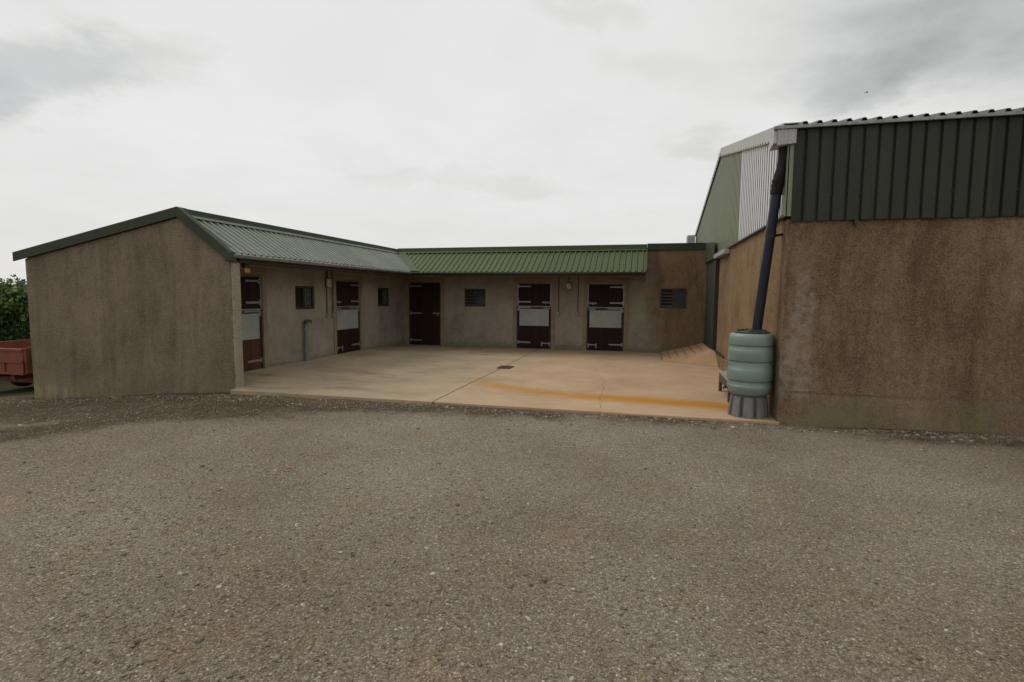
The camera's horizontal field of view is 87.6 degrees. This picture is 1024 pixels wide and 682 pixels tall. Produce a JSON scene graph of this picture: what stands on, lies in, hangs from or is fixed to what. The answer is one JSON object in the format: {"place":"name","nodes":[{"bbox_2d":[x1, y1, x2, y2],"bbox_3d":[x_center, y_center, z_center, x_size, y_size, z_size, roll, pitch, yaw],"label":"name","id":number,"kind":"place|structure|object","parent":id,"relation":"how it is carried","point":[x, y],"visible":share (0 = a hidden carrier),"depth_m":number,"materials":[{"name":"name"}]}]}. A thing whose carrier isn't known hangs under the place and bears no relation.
{"place":"outdoors","nodes":[
{"label":"outdoors","id":0,"kind":"place"},
{"bbox_2d":[230,344,778,424],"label":"concrete pavement","id":1,"kind":"structure","parent":0,"point":[650,384],"depth_m":10.53,"materials":[{"name":"beige concrete"}]},
{"bbox_2d":[496,365,513,368],"bbox_3d":[-0.156,0.640,12.706,0.320,0.050,0.440,2,5,14],"label":"drain grate","id":2,"kind":"object","parent":1,"relation":"in","point":[504,367],"visible":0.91,"depth_m":12.62,"materials":[{"name":"black metal"}]},
{"bbox_2d":[659,343,717,366],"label":"ramp","id":3,"kind":"structure","parent":1,"relation":"on","point":[701,354],"depth_m":13.99,"materials":[{"name":"concrete"}]},
{"bbox_2d":[718,371,730,402],"bbox_3d":[3.807,0.771,9.108,0.400,0.365,1.185,2,5,14],"label":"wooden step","id":4,"kind":"object","parent":1,"relation":"on","point":[723,378],"visible":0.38,"depth_m":9.24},
{"bbox_2d":[727,393,768,418],"bbox_3d":[3.414,0.919,7.721,0.544,0.302,0.546,2,5,14],"label":"butt stand","id":5,"kind":"object","parent":1,"relation":"on","point":[746,407],"visible":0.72,"depth_m":7.52,"materials":[{"name":"grey plastic"}]},
{"bbox_2d":[722,328,774,396],"bbox_3d":[3.420,0.296,7.668,0.609,0.948,0.609,-1,5,-19],"label":"water butt","id":6,"kind":"object","parent":5,"relation":"on","point":[750,362],"visible":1,"depth_m":7.43,"materials":[{"name":"green plastic"}]},
{"bbox_2d":[0,329,1023,681],"bbox_3d":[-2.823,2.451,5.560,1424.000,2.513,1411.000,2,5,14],"label":"ground","id":7,"kind":"structure","parent":0,"point":[20,645],"depth_m":3.81,"materials":[{"name":"grey gravel"}]},
{"bbox_2d":[0,274,30,340],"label":"hedge shrub","id":8,"kind":"object","parent":7,"relation":"on","point":[14,314],"visible":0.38,"depth_m":16.95,"materials":[{"name":"green plant"}]},
{"bbox_2d":[0,339,33,385],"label":"farm trailer","id":9,"kind":"object","parent":7,"relation":"on","point":[16,367],"visible":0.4,"depth_m":12.22,"materials":[{"name":"red paint"}]},
{"bbox_2d":[12,207,706,398],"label":"stable block","id":10,"kind":"structure","parent":7,"relation":"on","point":[171,300],"depth_m":12.10,"materials":[{"name":"brown concrete"}]},
{"bbox_2d":[240,263,249,272],"bbox_3d":[-5.002,-1.367,9.839,0.110,0.214,0.391,2,5,14],"label":"warning light","id":11,"kind":"object","parent":10,"relation":"attached to","point":[244,268],"visible":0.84,"depth_m":9.91,"materials":[{"name":"orange plastic"}]},
{"bbox_2d":[240,268,268,370],"bbox_3d":[-5.509,-0.398,10.863,0.101,2.180,1.440,2,5,14],"label":"stable door","id":12,"kind":"structure","parent":10,"relation":"in","point":[252,338],"depth_m":11.21,"materials":[{"name":"red wood"}]},
{"bbox_2d":[295,286,313,308],"bbox_3d":[-5.031,-1.044,12.856,0.070,0.551,0.756,2,5,14],"label":"window","id":13,"kind":"structure","parent":10,"relation":"in","point":[304,299],"depth_m":12.87,"materials":[{"name":"black glass"}]},
{"bbox_2d":[304,319,312,360],"bbox_3d":[-4.876,0.004,12.848,0.247,1.059,0.096,-4,7,-43],"label":"standpipe","id":14,"kind":"object","parent":10,"relation":"attached to","point":[306,321],"visible":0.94,"depth_m":12.77,"materials":[{"name":"grey metal"}]},
{"bbox_2d":[326,271,328,316],"bbox_3d":[-4.727,-1.206,13.666,0.056,1.183,0.068,2,5,14],"label":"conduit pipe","id":15,"kind":"object","parent":10,"relation":"attached to","point":[327,314],"visible":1,"depth_m":13.68,"materials":[{"name":"metal"}]},
{"bbox_2d":[325,271,331,286],"bbox_3d":[-4.694,-1.586,13.668,0.098,0.425,0.184,2,5,14],"label":"wall light","id":16,"kind":"object","parent":10,"relation":"attached to","point":[328,282],"visible":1,"depth_m":13.61,"materials":[{"name":"beige plastic"}]},
{"bbox_2d":[331,271,333,316],"bbox_3d":[-4.667,-1.226,13.908,0.056,1.183,0.068,2,5,14],"label":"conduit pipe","id":17,"kind":"object","parent":10,"relation":"attached to","point":[332,295],"visible":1,"depth_m":13.90,"materials":[{"name":"metal"}]},
{"bbox_2d":[333,274,363,354],"bbox_3d":[-4.541,-0.719,14.757,0.101,2.170,1.490,2,5,14],"label":"stable door","id":18,"kind":"structure","parent":10,"relation":"in","point":[347,316],"depth_m":14.74,"materials":[{"name":"brown wood"}]},
{"bbox_2d":[378,288,388,305],"bbox_3d":[-4.069,-1.376,16.725,0.070,0.566,0.776,2,5,14],"label":"window","id":19,"kind":"structure","parent":10,"relation":"in","point":[383,293],"depth_m":16.82,"materials":[{"name":"black glass"}]},
{"bbox_2d":[405,278,443,345],"bbox_3d":[-2.930,-0.964,18.000,1.395,2.293,0.101,2,5,14],"label":"stable door","id":20,"kind":"structure","parent":10,"relation":"in","point":[424,297],"depth_m":17.99,"materials":[{"name":"brown wood"}]},
{"bbox_2d":[465,289,485,306],"bbox_3d":[-1.198,-1.426,17.563,0.716,0.586,0.070,2,5,14],"label":"window","id":21,"kind":"structure","parent":10,"relation":"in","point":[479,295],"depth_m":17.54,"materials":[{"name":"black glass"}]},
{"bbox_2d":[513,278,555,348],"bbox_3d":[0.708,-0.858,17.105,1.370,2.293,0.101,2,5,14],"label":"stable door","id":22,"kind":"structure","parent":10,"relation":"in","point":[533,298],"depth_m":17.09,"materials":[{"name":"brown wood"}]},
{"bbox_2d":[557,277,558,314],"bbox_3d":[1.463,-1.417,16.801,0.068,1.203,0.056,2,5,14],"label":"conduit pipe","id":23,"kind":"object","parent":10,"relation":"attached to","point":[558,297],"visible":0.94,"depth_m":16.81,"materials":[{"name":"metal"}]},
{"bbox_2d":[566,277,571,288],"bbox_3d":[1.776,-1.811,16.669,0.174,0.390,0.098,2,5,14],"label":"wall light","id":24,"kind":"object","parent":10,"relation":"attached to","point":[568,285],"visible":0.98,"depth_m":16.64,"materials":[{"name":"beige plastic"}]},
{"bbox_2d":[577,277,578,314],"bbox_3d":[2.060,-1.399,16.654,0.068,1.203,0.056,2,5,14],"label":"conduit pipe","id":25,"kind":"object","parent":10,"relation":"attached to","point":[578,296],"visible":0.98,"depth_m":16.65,"materials":[{"name":"metal"}]},
{"bbox_2d":[582,279,628,350],"bbox_3d":[2.899,-0.788,16.566,1.385,2.278,0.101,2,5,14],"label":"stable door","id":26,"kind":"structure","parent":10,"relation":"in","point":[604,306],"depth_m":16.55,"materials":[{"name":"brown wood"}]},
{"bbox_2d":[660,289,686,307],"bbox_3d":[4.854,-1.281,16.070,0.756,0.586,0.070,2,5,14],"label":"window","id":27,"kind":"structure","parent":10,"relation":"in","point":[679,296],"depth_m":16.04,"materials":[{"name":"grey glass"}]},
{"bbox_2d":[686,107,1023,435],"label":"barn","id":28,"kind":"structure","parent":7,"relation":"on","point":[866,272],"depth_m":6.87,"materials":[{"name":"brown concrete"}]},
{"bbox_2d":[703,258,719,349],"bbox_3d":[5.457,-1.081,14.676,0.098,2.450,2.292,2,5,14],"label":"sliding door","id":29,"kind":"structure","parent":28,"relation":"in","point":[712,281],"depth_m":14.30,"materials":[{"name":"green metal"}]},
{"bbox_2d":[0,0,1023,284],"label":"sky","id":30,"kind":"structure","parent":0,"point":[396,124],"materials":[{"name":"white"}]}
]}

